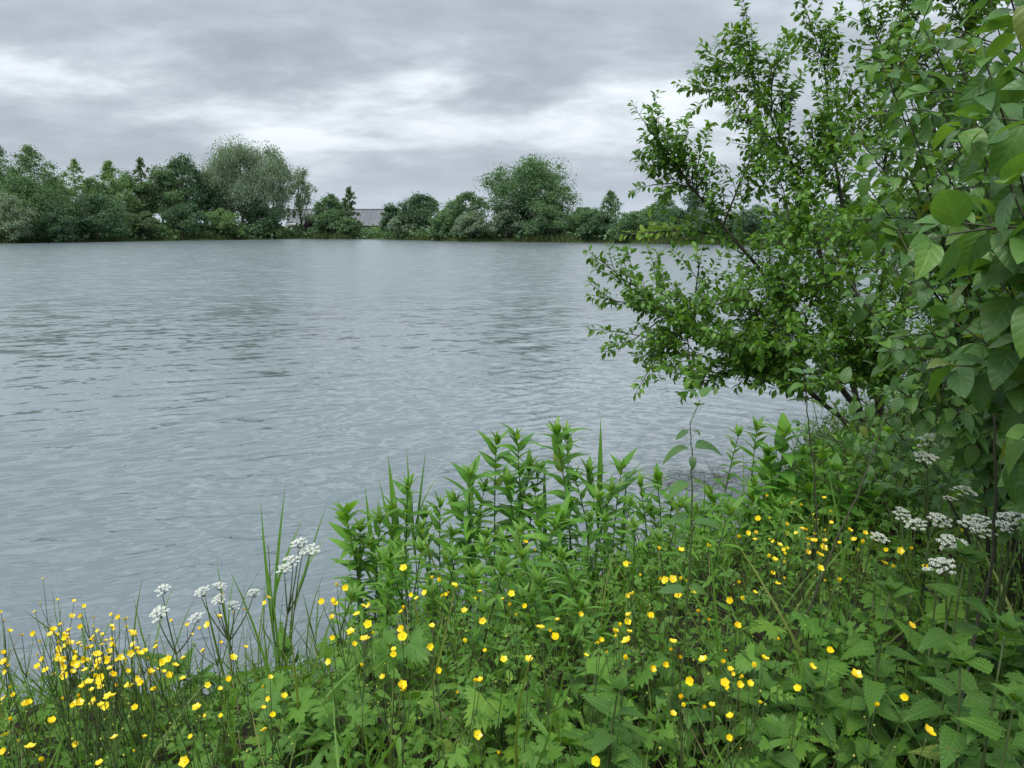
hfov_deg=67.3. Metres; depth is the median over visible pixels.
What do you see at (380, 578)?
waterside plant
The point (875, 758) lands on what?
nettle
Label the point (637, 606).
waterside plant
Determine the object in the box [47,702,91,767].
buttercup
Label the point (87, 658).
buttercup
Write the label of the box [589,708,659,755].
lobed leaf plant
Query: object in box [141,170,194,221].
broadleaf tree
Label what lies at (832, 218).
shore bush
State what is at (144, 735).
buttercup
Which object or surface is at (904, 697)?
buttercup
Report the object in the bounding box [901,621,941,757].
buttercup
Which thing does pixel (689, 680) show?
buttercup
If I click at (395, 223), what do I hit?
shore bush
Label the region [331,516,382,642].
waterside plant
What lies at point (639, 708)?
nettle
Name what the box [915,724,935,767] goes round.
buttercup
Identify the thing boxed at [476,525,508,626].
waterside plant
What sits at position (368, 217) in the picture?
farm barn
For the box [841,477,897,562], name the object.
waterside plant
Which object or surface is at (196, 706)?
buttercup
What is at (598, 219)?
shore bush
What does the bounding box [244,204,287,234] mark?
shore bush
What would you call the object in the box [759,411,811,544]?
waterside plant
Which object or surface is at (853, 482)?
waterside plant
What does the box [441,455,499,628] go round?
waterside plant
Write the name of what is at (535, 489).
waterside plant
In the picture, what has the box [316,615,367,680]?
lobed leaf plant
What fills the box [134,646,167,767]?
buttercup
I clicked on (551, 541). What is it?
waterside plant
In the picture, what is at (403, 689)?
buttercup
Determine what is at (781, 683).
lobed leaf plant
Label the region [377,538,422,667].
waterside plant
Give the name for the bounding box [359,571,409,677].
waterside plant
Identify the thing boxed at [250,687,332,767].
lobed leaf plant
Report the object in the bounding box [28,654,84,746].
buttercup
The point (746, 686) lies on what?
lobed leaf plant
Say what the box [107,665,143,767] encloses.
buttercup
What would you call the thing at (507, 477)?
waterside plant
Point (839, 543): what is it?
buttercup
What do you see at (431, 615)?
waterside plant
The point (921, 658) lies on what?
nettle
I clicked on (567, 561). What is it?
waterside plant
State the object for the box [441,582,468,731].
buttercup
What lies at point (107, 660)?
buttercup
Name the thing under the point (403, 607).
buttercup
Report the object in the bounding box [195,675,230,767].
buttercup
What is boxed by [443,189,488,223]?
broadleaf tree
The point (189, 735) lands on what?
buttercup
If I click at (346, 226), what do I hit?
shore bush
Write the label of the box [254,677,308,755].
lobed leaf plant
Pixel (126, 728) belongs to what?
buttercup
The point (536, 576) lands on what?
waterside plant
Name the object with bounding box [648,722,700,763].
lobed leaf plant
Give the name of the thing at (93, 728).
buttercup
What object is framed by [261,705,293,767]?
buttercup
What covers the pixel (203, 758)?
buttercup
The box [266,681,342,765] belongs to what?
lobed leaf plant
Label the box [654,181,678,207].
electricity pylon
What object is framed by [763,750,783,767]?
lobed leaf plant
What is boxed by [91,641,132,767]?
buttercup
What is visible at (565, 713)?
lobed leaf plant
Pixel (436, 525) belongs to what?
waterside plant
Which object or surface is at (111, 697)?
buttercup
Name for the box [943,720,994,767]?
nettle
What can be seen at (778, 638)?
buttercup
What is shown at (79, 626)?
buttercup
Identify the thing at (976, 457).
broad leaved shrub
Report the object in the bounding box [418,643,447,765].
buttercup
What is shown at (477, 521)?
waterside plant
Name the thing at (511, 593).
buttercup
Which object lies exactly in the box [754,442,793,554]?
waterside plant
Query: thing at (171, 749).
buttercup
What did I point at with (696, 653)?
herbage
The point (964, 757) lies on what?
nettle
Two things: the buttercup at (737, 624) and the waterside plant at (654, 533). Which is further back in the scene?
the waterside plant at (654, 533)
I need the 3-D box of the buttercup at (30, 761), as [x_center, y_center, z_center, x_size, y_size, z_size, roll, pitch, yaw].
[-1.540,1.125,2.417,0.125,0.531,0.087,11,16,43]
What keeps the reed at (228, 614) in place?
on the ground at (576, 658)
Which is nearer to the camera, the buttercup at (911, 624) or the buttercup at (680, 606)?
the buttercup at (911, 624)
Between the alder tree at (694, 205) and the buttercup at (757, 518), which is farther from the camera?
the alder tree at (694, 205)
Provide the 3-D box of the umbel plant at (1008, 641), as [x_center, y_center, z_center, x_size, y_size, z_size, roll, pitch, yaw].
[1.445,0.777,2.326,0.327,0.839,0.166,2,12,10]
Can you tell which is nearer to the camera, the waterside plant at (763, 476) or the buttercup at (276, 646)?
the buttercup at (276, 646)
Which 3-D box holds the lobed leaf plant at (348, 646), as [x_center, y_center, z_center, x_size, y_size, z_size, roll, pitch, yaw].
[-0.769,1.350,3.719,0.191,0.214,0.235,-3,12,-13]
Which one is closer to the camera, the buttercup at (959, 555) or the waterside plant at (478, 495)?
the buttercup at (959, 555)
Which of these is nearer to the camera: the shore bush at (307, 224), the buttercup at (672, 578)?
the buttercup at (672, 578)
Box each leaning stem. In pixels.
[781,359,916,672]
[961,281,1004,698]
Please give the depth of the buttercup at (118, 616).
2.87 m
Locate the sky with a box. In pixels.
[0,0,1023,225]
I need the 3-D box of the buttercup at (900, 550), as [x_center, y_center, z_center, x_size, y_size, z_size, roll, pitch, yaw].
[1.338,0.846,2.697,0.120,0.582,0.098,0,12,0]
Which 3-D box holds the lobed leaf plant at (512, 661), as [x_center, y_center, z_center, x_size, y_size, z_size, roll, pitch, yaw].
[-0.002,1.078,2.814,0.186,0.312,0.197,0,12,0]
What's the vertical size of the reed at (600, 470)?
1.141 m
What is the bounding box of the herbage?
[0,391,1023,767]
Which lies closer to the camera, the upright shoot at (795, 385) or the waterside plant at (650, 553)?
the upright shoot at (795, 385)
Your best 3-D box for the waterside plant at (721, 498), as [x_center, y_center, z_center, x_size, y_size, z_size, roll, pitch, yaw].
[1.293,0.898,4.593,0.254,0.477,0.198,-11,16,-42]
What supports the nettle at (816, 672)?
on the ground at (576, 658)
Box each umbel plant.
[123,584,220,719]
[182,582,270,704]
[272,537,319,690]
[834,532,889,663]
[850,506,952,684]
[874,407,972,674]
[892,557,993,728]
[894,514,1003,697]
[905,534,967,634]
[925,485,977,649]
[945,511,1023,747]
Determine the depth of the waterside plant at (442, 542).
4.07 m
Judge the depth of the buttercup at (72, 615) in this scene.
3.52 m
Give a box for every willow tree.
[191,134,296,224]
[243,140,304,228]
[285,166,317,227]
[473,153,582,229]
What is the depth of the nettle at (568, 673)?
2.44 m
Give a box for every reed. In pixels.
[214,558,246,695]
[260,484,305,666]
[288,505,327,669]
[301,587,328,651]
[351,489,377,595]
[378,457,403,612]
[407,445,439,616]
[530,458,546,532]
[593,420,643,594]
[611,472,674,543]
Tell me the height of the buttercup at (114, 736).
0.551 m
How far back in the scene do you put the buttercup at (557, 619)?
2.41 m
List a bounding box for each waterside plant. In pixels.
[326,578,370,672]
[328,499,380,634]
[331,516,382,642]
[337,531,372,640]
[355,502,403,623]
[358,532,393,636]
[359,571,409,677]
[362,537,405,621]
[362,594,380,640]
[363,595,406,646]
[364,543,396,673]
[366,495,416,628]
[366,585,407,632]
[376,546,419,629]
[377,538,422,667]
[379,564,415,630]
[382,473,436,624]
[386,538,424,657]
[389,560,422,630]
[396,534,442,642]
[404,579,450,636]
[406,517,448,623]
[411,589,461,662]
[414,591,449,665]
[416,503,443,625]
[418,597,457,645]
[420,489,461,594]
[429,546,481,645]
[430,522,471,605]
[430,541,470,652]
[435,489,497,612]
[440,576,462,643]
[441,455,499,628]
[447,594,496,709]
[448,478,499,620]
[448,544,479,640]
[450,561,501,673]
[455,505,499,622]
[463,553,521,689]
[464,534,498,601]
[472,533,518,627]
[475,430,526,593]
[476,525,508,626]
[478,526,537,620]
[482,465,533,584]
[487,422,552,556]
[487,536,569,662]
[499,520,534,621]
[499,572,529,623]
[505,449,553,583]
[510,582,552,682]
[512,547,563,630]
[514,458,549,554]
[514,580,560,676]
[518,493,556,593]
[519,560,577,682]
[520,507,567,618]
[520,549,570,607]
[532,526,567,604]
[535,414,589,559]
[538,493,592,606]
[546,485,583,606]
[547,542,590,645]
[549,421,593,568]
[550,543,588,597]
[558,466,599,568]
[561,508,618,593]
[561,566,592,654]
[561,593,609,676]
[569,560,616,602]
[578,456,614,574]
[580,480,633,570]
[587,474,629,591]
[587,509,624,595]
[603,447,648,554]
[603,554,639,595]
[607,493,648,572]
[613,512,646,629]
[617,590,654,621]
[618,516,651,591]
[618,560,653,593]
[625,545,658,579]
[627,470,666,561]
[636,463,682,548]
[640,496,670,565]
[642,537,674,578]
[643,526,686,638]
[657,494,697,616]
[657,568,691,602]
[659,496,685,574]
[673,500,713,616]
[676,525,714,575]
[677,490,703,560]
[680,530,722,582]
[683,499,721,563]
[696,496,744,628]
[702,484,740,548]
[711,423,745,540]
[713,496,740,561]
[726,482,770,565]
[735,415,768,508]
[736,474,780,559]
[743,457,785,555]
[751,490,802,561]
[752,517,805,572]
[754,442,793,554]
[754,456,776,531]
[758,495,803,614]
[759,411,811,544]
[760,526,811,640]
[780,443,821,543]
[781,461,834,558]
[787,480,825,537]
[788,481,825,532]
[790,464,831,543]
[808,439,843,526]
[811,494,846,533]
[815,452,866,559]
[827,505,874,543]
[829,432,851,521]
[835,461,878,554]
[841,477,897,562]
[849,439,867,514]
[851,447,881,495]
[861,427,881,490]
[870,415,921,476]
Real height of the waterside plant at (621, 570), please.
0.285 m
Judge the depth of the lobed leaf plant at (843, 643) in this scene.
2.70 m
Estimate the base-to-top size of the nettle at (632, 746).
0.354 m
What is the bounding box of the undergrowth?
[0,218,919,245]
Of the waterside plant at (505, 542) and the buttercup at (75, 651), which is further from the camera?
the waterside plant at (505, 542)
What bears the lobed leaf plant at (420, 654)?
on the ground at (576, 658)
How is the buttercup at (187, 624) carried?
on the ground at (576, 658)
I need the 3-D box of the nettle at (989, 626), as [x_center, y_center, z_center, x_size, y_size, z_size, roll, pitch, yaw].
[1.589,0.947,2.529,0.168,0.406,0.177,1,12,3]
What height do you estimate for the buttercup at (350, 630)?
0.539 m
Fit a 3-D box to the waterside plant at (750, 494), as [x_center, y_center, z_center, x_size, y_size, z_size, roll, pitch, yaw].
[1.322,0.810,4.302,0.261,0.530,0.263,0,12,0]
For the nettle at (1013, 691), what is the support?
on the ground at (576, 658)
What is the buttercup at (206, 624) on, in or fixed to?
on the ground at (576, 658)
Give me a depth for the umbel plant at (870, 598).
2.75 m
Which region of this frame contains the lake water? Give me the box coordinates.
[0,239,971,710]
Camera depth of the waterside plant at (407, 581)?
3.54 m
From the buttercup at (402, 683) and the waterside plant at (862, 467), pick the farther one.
the waterside plant at (862, 467)
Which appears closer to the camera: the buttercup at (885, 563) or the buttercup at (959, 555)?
the buttercup at (885, 563)
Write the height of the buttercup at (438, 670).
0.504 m
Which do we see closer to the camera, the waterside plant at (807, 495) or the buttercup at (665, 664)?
the buttercup at (665, 664)
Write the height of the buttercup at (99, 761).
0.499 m
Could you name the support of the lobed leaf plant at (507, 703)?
on the ground at (576, 658)
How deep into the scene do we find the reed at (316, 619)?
3.71 m
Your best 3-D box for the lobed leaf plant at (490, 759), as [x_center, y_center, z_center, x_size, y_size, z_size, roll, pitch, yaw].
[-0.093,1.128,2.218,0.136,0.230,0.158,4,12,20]
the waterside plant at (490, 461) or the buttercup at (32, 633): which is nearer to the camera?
the buttercup at (32, 633)
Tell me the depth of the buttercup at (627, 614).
2.28 m
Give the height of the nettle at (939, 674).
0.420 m
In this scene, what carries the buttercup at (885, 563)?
on the ground at (576, 658)
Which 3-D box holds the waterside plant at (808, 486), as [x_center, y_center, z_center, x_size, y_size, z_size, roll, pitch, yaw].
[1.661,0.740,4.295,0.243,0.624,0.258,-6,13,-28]
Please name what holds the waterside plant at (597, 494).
on the ground at (576, 658)
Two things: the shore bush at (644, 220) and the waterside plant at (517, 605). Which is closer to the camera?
the waterside plant at (517, 605)
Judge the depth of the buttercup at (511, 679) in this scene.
2.27 m
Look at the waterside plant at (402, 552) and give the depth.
3.75 m
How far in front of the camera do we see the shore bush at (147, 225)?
113.44 m
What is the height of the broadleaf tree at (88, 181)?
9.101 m
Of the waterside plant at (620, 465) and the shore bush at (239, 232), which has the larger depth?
the shore bush at (239, 232)
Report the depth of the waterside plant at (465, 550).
4.01 m
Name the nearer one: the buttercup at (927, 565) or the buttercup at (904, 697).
the buttercup at (904, 697)
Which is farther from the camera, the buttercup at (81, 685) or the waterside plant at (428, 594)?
the waterside plant at (428, 594)
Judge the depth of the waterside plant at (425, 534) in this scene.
4.06 m
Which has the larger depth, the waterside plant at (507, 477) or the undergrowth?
the undergrowth
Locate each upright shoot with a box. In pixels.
[658,387,722,761]
[787,368,823,625]
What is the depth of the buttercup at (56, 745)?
2.71 m
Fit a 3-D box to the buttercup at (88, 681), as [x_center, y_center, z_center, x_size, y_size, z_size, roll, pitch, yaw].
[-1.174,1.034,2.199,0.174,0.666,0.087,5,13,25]
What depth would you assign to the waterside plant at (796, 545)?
3.10 m
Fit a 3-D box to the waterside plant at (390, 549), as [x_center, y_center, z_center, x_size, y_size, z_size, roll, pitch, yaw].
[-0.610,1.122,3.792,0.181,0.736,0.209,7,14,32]
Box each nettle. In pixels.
[556,662,586,754]
[570,659,596,728]
[577,727,610,767]
[579,668,647,767]
[585,733,621,767]
[607,657,647,722]
[612,740,641,767]
[660,684,698,767]
[685,682,734,760]
[718,650,794,764]
[722,665,794,764]
[724,640,784,717]
[743,718,801,767]
[782,660,836,751]
[788,666,842,767]
[789,603,847,685]
[822,679,901,767]
[835,576,921,767]
[841,655,917,739]
[851,740,895,767]
[852,689,915,765]
[882,701,937,767]
[897,619,949,693]
[902,537,992,767]
[902,655,951,741]
[906,632,978,732]
[907,638,1004,767]
[907,668,964,767]
[928,611,1023,767]
[942,699,1013,767]
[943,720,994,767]
[949,747,990,767]
[950,607,992,674]
[955,679,1023,767]
[965,645,1023,735]
[968,613,1023,672]
[970,606,1014,673]
[978,690,1023,767]
[986,738,1023,767]
[990,631,1023,720]
[1000,710,1023,766]
[1002,626,1023,719]
[1013,615,1023,655]
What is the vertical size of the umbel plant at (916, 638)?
0.706 m
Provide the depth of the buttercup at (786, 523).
3.44 m
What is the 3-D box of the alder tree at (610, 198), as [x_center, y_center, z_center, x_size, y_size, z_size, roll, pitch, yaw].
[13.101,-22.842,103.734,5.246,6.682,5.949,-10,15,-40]
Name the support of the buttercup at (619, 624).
on the ground at (576, 658)
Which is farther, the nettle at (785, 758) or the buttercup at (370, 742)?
the buttercup at (370, 742)
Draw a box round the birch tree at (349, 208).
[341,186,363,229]
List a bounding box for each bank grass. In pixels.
[0,230,950,246]
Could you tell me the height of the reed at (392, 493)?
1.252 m
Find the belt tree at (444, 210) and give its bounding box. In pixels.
[434,208,461,225]
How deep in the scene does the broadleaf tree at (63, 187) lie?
114.05 m
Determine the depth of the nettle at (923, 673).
2.33 m
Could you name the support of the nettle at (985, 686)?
on the ground at (576, 658)
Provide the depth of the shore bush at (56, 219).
102.45 m
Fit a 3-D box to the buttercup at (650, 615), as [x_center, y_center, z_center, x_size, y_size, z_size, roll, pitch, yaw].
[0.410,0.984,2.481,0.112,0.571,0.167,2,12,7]
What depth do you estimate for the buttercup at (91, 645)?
2.69 m
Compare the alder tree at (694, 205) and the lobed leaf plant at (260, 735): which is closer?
the lobed leaf plant at (260, 735)
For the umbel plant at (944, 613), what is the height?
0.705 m
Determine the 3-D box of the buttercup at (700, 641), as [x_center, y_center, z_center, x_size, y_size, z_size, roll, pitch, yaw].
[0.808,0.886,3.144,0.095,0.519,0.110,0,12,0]
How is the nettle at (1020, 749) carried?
on the ground at (576, 658)
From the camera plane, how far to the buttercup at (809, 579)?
3.34 m
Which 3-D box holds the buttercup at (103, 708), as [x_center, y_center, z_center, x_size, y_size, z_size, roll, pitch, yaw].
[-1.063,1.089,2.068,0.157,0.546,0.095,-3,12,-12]
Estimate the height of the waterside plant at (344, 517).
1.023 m
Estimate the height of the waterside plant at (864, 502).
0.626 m
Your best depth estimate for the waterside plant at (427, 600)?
3.46 m
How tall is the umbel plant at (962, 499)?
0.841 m
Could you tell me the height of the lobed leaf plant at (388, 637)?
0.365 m
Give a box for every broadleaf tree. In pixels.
[0,176,63,238]
[37,175,75,210]
[65,176,132,220]
[89,160,150,225]
[105,169,156,224]
[133,163,185,220]
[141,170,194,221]
[156,152,217,220]
[194,170,238,219]
[195,167,220,223]
[307,192,352,233]
[379,202,400,230]
[395,191,442,227]
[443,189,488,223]
[889,185,930,228]
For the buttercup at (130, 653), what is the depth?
2.52 m
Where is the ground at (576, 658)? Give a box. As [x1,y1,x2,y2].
[0,226,1023,767]
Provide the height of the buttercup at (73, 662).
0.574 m
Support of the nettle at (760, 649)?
on the ground at (576, 658)
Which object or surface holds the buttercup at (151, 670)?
on the ground at (576, 658)
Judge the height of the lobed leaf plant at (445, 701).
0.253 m
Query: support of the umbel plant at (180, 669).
on the ground at (576, 658)
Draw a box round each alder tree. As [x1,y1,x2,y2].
[0,144,34,225]
[0,144,80,229]
[57,157,97,213]
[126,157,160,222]
[591,190,624,233]
[639,198,679,235]
[673,188,706,229]
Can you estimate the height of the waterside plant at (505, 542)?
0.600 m
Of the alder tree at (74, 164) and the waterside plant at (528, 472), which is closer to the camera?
the waterside plant at (528, 472)
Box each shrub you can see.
[785,383,1023,577]
[824,0,1023,618]
[898,0,1023,537]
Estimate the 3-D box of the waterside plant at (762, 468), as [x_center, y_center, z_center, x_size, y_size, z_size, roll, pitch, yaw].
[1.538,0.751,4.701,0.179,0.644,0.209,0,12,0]
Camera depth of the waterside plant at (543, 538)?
3.81 m
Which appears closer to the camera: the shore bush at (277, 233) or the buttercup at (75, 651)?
the buttercup at (75, 651)
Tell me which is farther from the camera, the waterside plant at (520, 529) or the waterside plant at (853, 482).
the waterside plant at (853, 482)
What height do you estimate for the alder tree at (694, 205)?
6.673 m
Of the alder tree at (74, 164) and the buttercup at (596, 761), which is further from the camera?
the alder tree at (74, 164)
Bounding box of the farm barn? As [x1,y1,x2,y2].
[285,209,401,229]
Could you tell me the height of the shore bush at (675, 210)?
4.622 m
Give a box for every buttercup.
[0,610,20,722]
[0,649,19,767]
[0,695,29,767]
[0,716,37,767]
[6,663,36,767]
[7,628,49,747]
[8,685,56,767]
[24,742,45,767]
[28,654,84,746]
[30,631,77,742]
[33,610,65,700]
[37,578,55,682]
[39,598,75,698]
[39,653,81,767]
[42,657,92,767]
[44,672,77,766]
[46,649,75,753]
[47,631,96,765]
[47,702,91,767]
[50,626,107,754]
[55,622,94,730]
[55,633,76,751]
[59,650,113,767]
[60,656,96,753]
[61,627,110,767]
[61,684,106,766]
[67,657,114,767]
[71,656,110,767]
[71,702,114,766]
[72,741,108,767]
[73,682,105,767]
[74,661,123,766]
[76,636,112,750]
[77,604,105,679]
[77,613,134,744]
[78,637,111,750]
[79,645,126,747]
[80,659,110,767]
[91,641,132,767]
[92,623,141,765]
[92,634,132,759]
[93,614,136,729]
[94,657,134,767]
[95,758,102,766]
[96,673,117,767]
[100,654,138,767]
[103,683,131,767]
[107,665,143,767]
[110,734,126,767]
[111,638,166,767]
[120,629,163,744]
[121,617,153,744]
[124,668,154,767]
[131,704,170,767]
[133,734,146,767]
[134,633,188,767]
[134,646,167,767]
[136,650,179,767]
[144,658,195,764]
[162,669,210,767]
[164,655,207,767]
[170,619,207,732]
[178,756,188,767]
[181,648,221,763]
[188,733,212,767]
[192,614,236,739]
[192,703,219,767]
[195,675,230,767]
[203,713,229,767]
[219,593,240,694]
[230,644,268,766]
[243,600,267,687]
[246,674,289,766]
[259,595,291,692]
[260,727,266,767]
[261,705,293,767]
[317,635,358,764]
[318,583,347,722]
[325,658,364,767]
[329,601,353,715]
[352,603,373,730]
[352,620,376,767]
[353,602,386,750]
[360,663,406,767]
[378,686,406,767]
[384,625,423,766]
[388,646,411,767]
[394,592,417,721]
[400,564,427,690]
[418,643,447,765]
[418,667,443,758]
[421,575,447,737]
[422,622,460,767]
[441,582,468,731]
[449,676,482,758]
[450,584,476,698]
[458,590,481,715]
[463,638,501,763]
[465,617,490,733]
[474,730,499,767]
[475,655,513,767]
[500,602,513,760]
[501,590,526,723]
[504,655,546,767]
[519,539,537,638]
[535,618,569,731]
[536,624,569,741]
[574,611,595,722]
[579,637,608,733]
[591,756,599,767]
[602,612,631,734]
[614,622,633,752]
[617,636,647,741]
[623,561,645,700]
[624,612,653,725]
[625,591,649,707]
[635,647,681,726]
[648,575,687,712]
[649,576,670,677]
[656,638,679,761]
[657,546,683,652]
[659,676,693,767]
[663,529,688,616]
[666,655,706,767]
[675,579,703,699]
[690,609,709,754]
[699,543,712,650]
[699,649,728,767]
[702,701,732,767]
[708,621,741,758]
[708,666,751,767]
[721,677,743,767]
[726,580,756,740]
[726,734,732,767]
[729,515,760,649]
[733,679,762,767]
[738,530,763,631]
[743,494,767,586]
[748,654,768,763]
[751,561,785,647]
[754,517,788,606]
[764,542,785,645]
[764,554,784,643]
[768,538,792,637]
[769,637,780,750]
[770,531,813,675]
[786,498,813,576]
[787,684,805,751]
[796,526,816,646]
[797,564,841,699]
[800,496,852,615]
[802,519,825,607]
[809,647,833,752]
[813,538,827,658]
[814,529,856,659]
[821,668,862,767]
[830,539,864,654]
[841,530,876,660]
[851,560,888,675]
[853,702,895,767]
[864,693,907,759]
[874,546,912,665]
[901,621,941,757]
[906,564,931,664]
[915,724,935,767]
[916,680,938,766]
[956,529,968,585]
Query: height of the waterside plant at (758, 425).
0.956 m
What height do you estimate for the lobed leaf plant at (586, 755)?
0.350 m
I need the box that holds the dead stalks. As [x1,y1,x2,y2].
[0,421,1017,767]
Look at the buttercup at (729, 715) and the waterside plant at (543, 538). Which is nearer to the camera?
the buttercup at (729, 715)
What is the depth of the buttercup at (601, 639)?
2.10 m
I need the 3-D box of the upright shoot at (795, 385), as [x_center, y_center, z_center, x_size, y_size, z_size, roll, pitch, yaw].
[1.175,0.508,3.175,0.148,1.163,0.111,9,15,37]
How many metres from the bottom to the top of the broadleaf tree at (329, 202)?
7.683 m
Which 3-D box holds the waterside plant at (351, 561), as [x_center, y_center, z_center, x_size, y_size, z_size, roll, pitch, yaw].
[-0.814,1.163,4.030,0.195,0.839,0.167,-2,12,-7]
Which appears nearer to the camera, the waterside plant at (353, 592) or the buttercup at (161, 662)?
the buttercup at (161, 662)
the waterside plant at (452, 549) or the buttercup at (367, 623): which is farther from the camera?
the waterside plant at (452, 549)
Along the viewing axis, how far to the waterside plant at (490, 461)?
4.28 m
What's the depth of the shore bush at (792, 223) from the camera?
84.51 m
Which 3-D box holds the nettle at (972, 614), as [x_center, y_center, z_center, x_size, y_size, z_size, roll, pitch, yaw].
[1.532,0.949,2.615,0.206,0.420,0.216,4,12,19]
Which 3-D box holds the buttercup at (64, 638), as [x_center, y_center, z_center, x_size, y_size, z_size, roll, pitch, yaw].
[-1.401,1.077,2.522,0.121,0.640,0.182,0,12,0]
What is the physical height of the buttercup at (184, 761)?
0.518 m
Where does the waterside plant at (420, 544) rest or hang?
on the ground at (576, 658)
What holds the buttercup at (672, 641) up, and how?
on the ground at (576, 658)
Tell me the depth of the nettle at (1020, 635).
2.37 m
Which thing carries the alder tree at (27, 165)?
on the ground at (576, 658)
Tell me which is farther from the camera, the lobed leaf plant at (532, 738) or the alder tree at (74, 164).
the alder tree at (74, 164)
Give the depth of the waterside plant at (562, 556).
3.09 m
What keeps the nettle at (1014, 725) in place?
on the ground at (576, 658)
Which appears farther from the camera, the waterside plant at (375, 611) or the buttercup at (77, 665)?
the waterside plant at (375, 611)
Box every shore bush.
[0,191,39,242]
[30,202,81,242]
[61,192,130,241]
[125,210,162,239]
[158,201,212,235]
[203,208,241,235]
[227,226,246,238]
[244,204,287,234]
[263,229,281,237]
[303,219,319,230]
[307,210,343,234]
[338,216,357,235]
[387,211,419,236]
[426,211,456,237]
[451,210,489,239]
[484,209,526,239]
[501,194,558,229]
[523,204,578,237]
[566,207,599,236]
[577,211,617,239]
[608,210,650,239]
[633,206,669,239]
[645,206,689,238]
[686,205,737,234]
[731,203,781,236]
[774,200,820,240]
[821,197,862,232]
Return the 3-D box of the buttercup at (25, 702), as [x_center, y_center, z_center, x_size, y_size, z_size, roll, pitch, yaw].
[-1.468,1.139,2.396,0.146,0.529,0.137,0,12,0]
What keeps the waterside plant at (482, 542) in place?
on the ground at (576, 658)
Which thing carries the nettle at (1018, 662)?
on the ground at (576, 658)
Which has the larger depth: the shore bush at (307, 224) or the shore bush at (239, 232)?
the shore bush at (307, 224)
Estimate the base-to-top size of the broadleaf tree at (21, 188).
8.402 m
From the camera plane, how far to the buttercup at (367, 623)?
2.15 m
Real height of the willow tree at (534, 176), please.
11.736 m
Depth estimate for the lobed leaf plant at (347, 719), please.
2.50 m
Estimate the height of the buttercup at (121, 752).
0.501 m
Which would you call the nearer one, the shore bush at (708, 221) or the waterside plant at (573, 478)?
the waterside plant at (573, 478)
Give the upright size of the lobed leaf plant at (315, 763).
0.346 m
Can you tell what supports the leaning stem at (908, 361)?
on the ground at (576, 658)
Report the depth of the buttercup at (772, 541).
3.15 m
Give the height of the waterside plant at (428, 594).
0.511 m
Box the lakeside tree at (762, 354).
[582,0,1023,440]
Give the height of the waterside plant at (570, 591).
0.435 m
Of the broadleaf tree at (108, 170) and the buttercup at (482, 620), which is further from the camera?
the broadleaf tree at (108, 170)
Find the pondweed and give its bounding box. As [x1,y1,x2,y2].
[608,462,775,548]
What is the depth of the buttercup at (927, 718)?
2.06 m
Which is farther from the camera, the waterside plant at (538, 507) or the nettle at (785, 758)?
the waterside plant at (538, 507)
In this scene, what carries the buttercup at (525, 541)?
on the ground at (576, 658)
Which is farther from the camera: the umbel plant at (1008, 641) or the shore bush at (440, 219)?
the shore bush at (440, 219)
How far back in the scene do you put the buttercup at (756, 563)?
3.76 m
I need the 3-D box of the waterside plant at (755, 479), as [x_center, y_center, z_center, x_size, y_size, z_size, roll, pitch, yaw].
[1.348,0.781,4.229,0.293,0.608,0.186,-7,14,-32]
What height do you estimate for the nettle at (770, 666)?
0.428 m
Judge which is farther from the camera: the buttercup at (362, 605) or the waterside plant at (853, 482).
the waterside plant at (853, 482)
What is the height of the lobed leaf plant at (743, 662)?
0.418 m
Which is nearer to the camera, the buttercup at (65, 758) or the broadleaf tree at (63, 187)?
the buttercup at (65, 758)
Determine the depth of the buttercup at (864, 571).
2.76 m
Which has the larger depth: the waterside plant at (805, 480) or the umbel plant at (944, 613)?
the waterside plant at (805, 480)
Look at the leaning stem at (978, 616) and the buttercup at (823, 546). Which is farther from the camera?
the buttercup at (823, 546)
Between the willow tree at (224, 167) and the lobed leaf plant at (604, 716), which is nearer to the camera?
the lobed leaf plant at (604, 716)
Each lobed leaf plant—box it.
[241,665,292,738]
[244,738,336,767]
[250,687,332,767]
[250,703,317,767]
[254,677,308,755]
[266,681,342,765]
[272,669,325,712]
[275,664,316,691]
[278,677,346,758]
[296,690,359,762]
[309,702,374,767]
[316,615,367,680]
[326,674,390,749]
[332,626,396,706]
[335,637,369,660]
[365,623,440,727]
[385,690,436,765]
[396,686,453,759]
[401,700,455,767]
[410,736,473,767]
[442,707,504,749]
[454,730,501,767]
[458,668,544,748]
[482,696,527,767]
[486,630,535,691]
[491,687,584,767]
[495,652,540,695]
[518,741,588,767]
[524,686,572,741]
[535,731,585,767]
[538,654,636,749]
[540,723,611,767]
[575,741,657,767]
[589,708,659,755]
[592,716,646,726]
[600,651,685,720]
[602,644,648,692]
[610,657,658,700]
[611,703,679,767]
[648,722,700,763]
[663,644,696,678]
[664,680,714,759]
[674,669,721,707]
[704,684,739,725]
[705,640,759,675]
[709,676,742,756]
[710,664,799,714]
[723,677,767,722]
[728,673,775,707]
[731,642,857,751]
[748,610,842,695]
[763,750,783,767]
[766,713,829,767]
[768,625,821,662]
[779,647,800,680]
[785,631,836,698]
[792,635,854,658]
[817,676,879,737]
[838,676,911,715]
[845,629,885,687]
[845,633,886,662]
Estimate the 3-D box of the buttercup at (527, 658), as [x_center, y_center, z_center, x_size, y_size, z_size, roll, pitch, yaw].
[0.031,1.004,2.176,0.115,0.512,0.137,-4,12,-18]
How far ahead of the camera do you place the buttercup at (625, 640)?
2.09 m
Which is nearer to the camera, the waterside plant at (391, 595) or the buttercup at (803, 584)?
the buttercup at (803, 584)

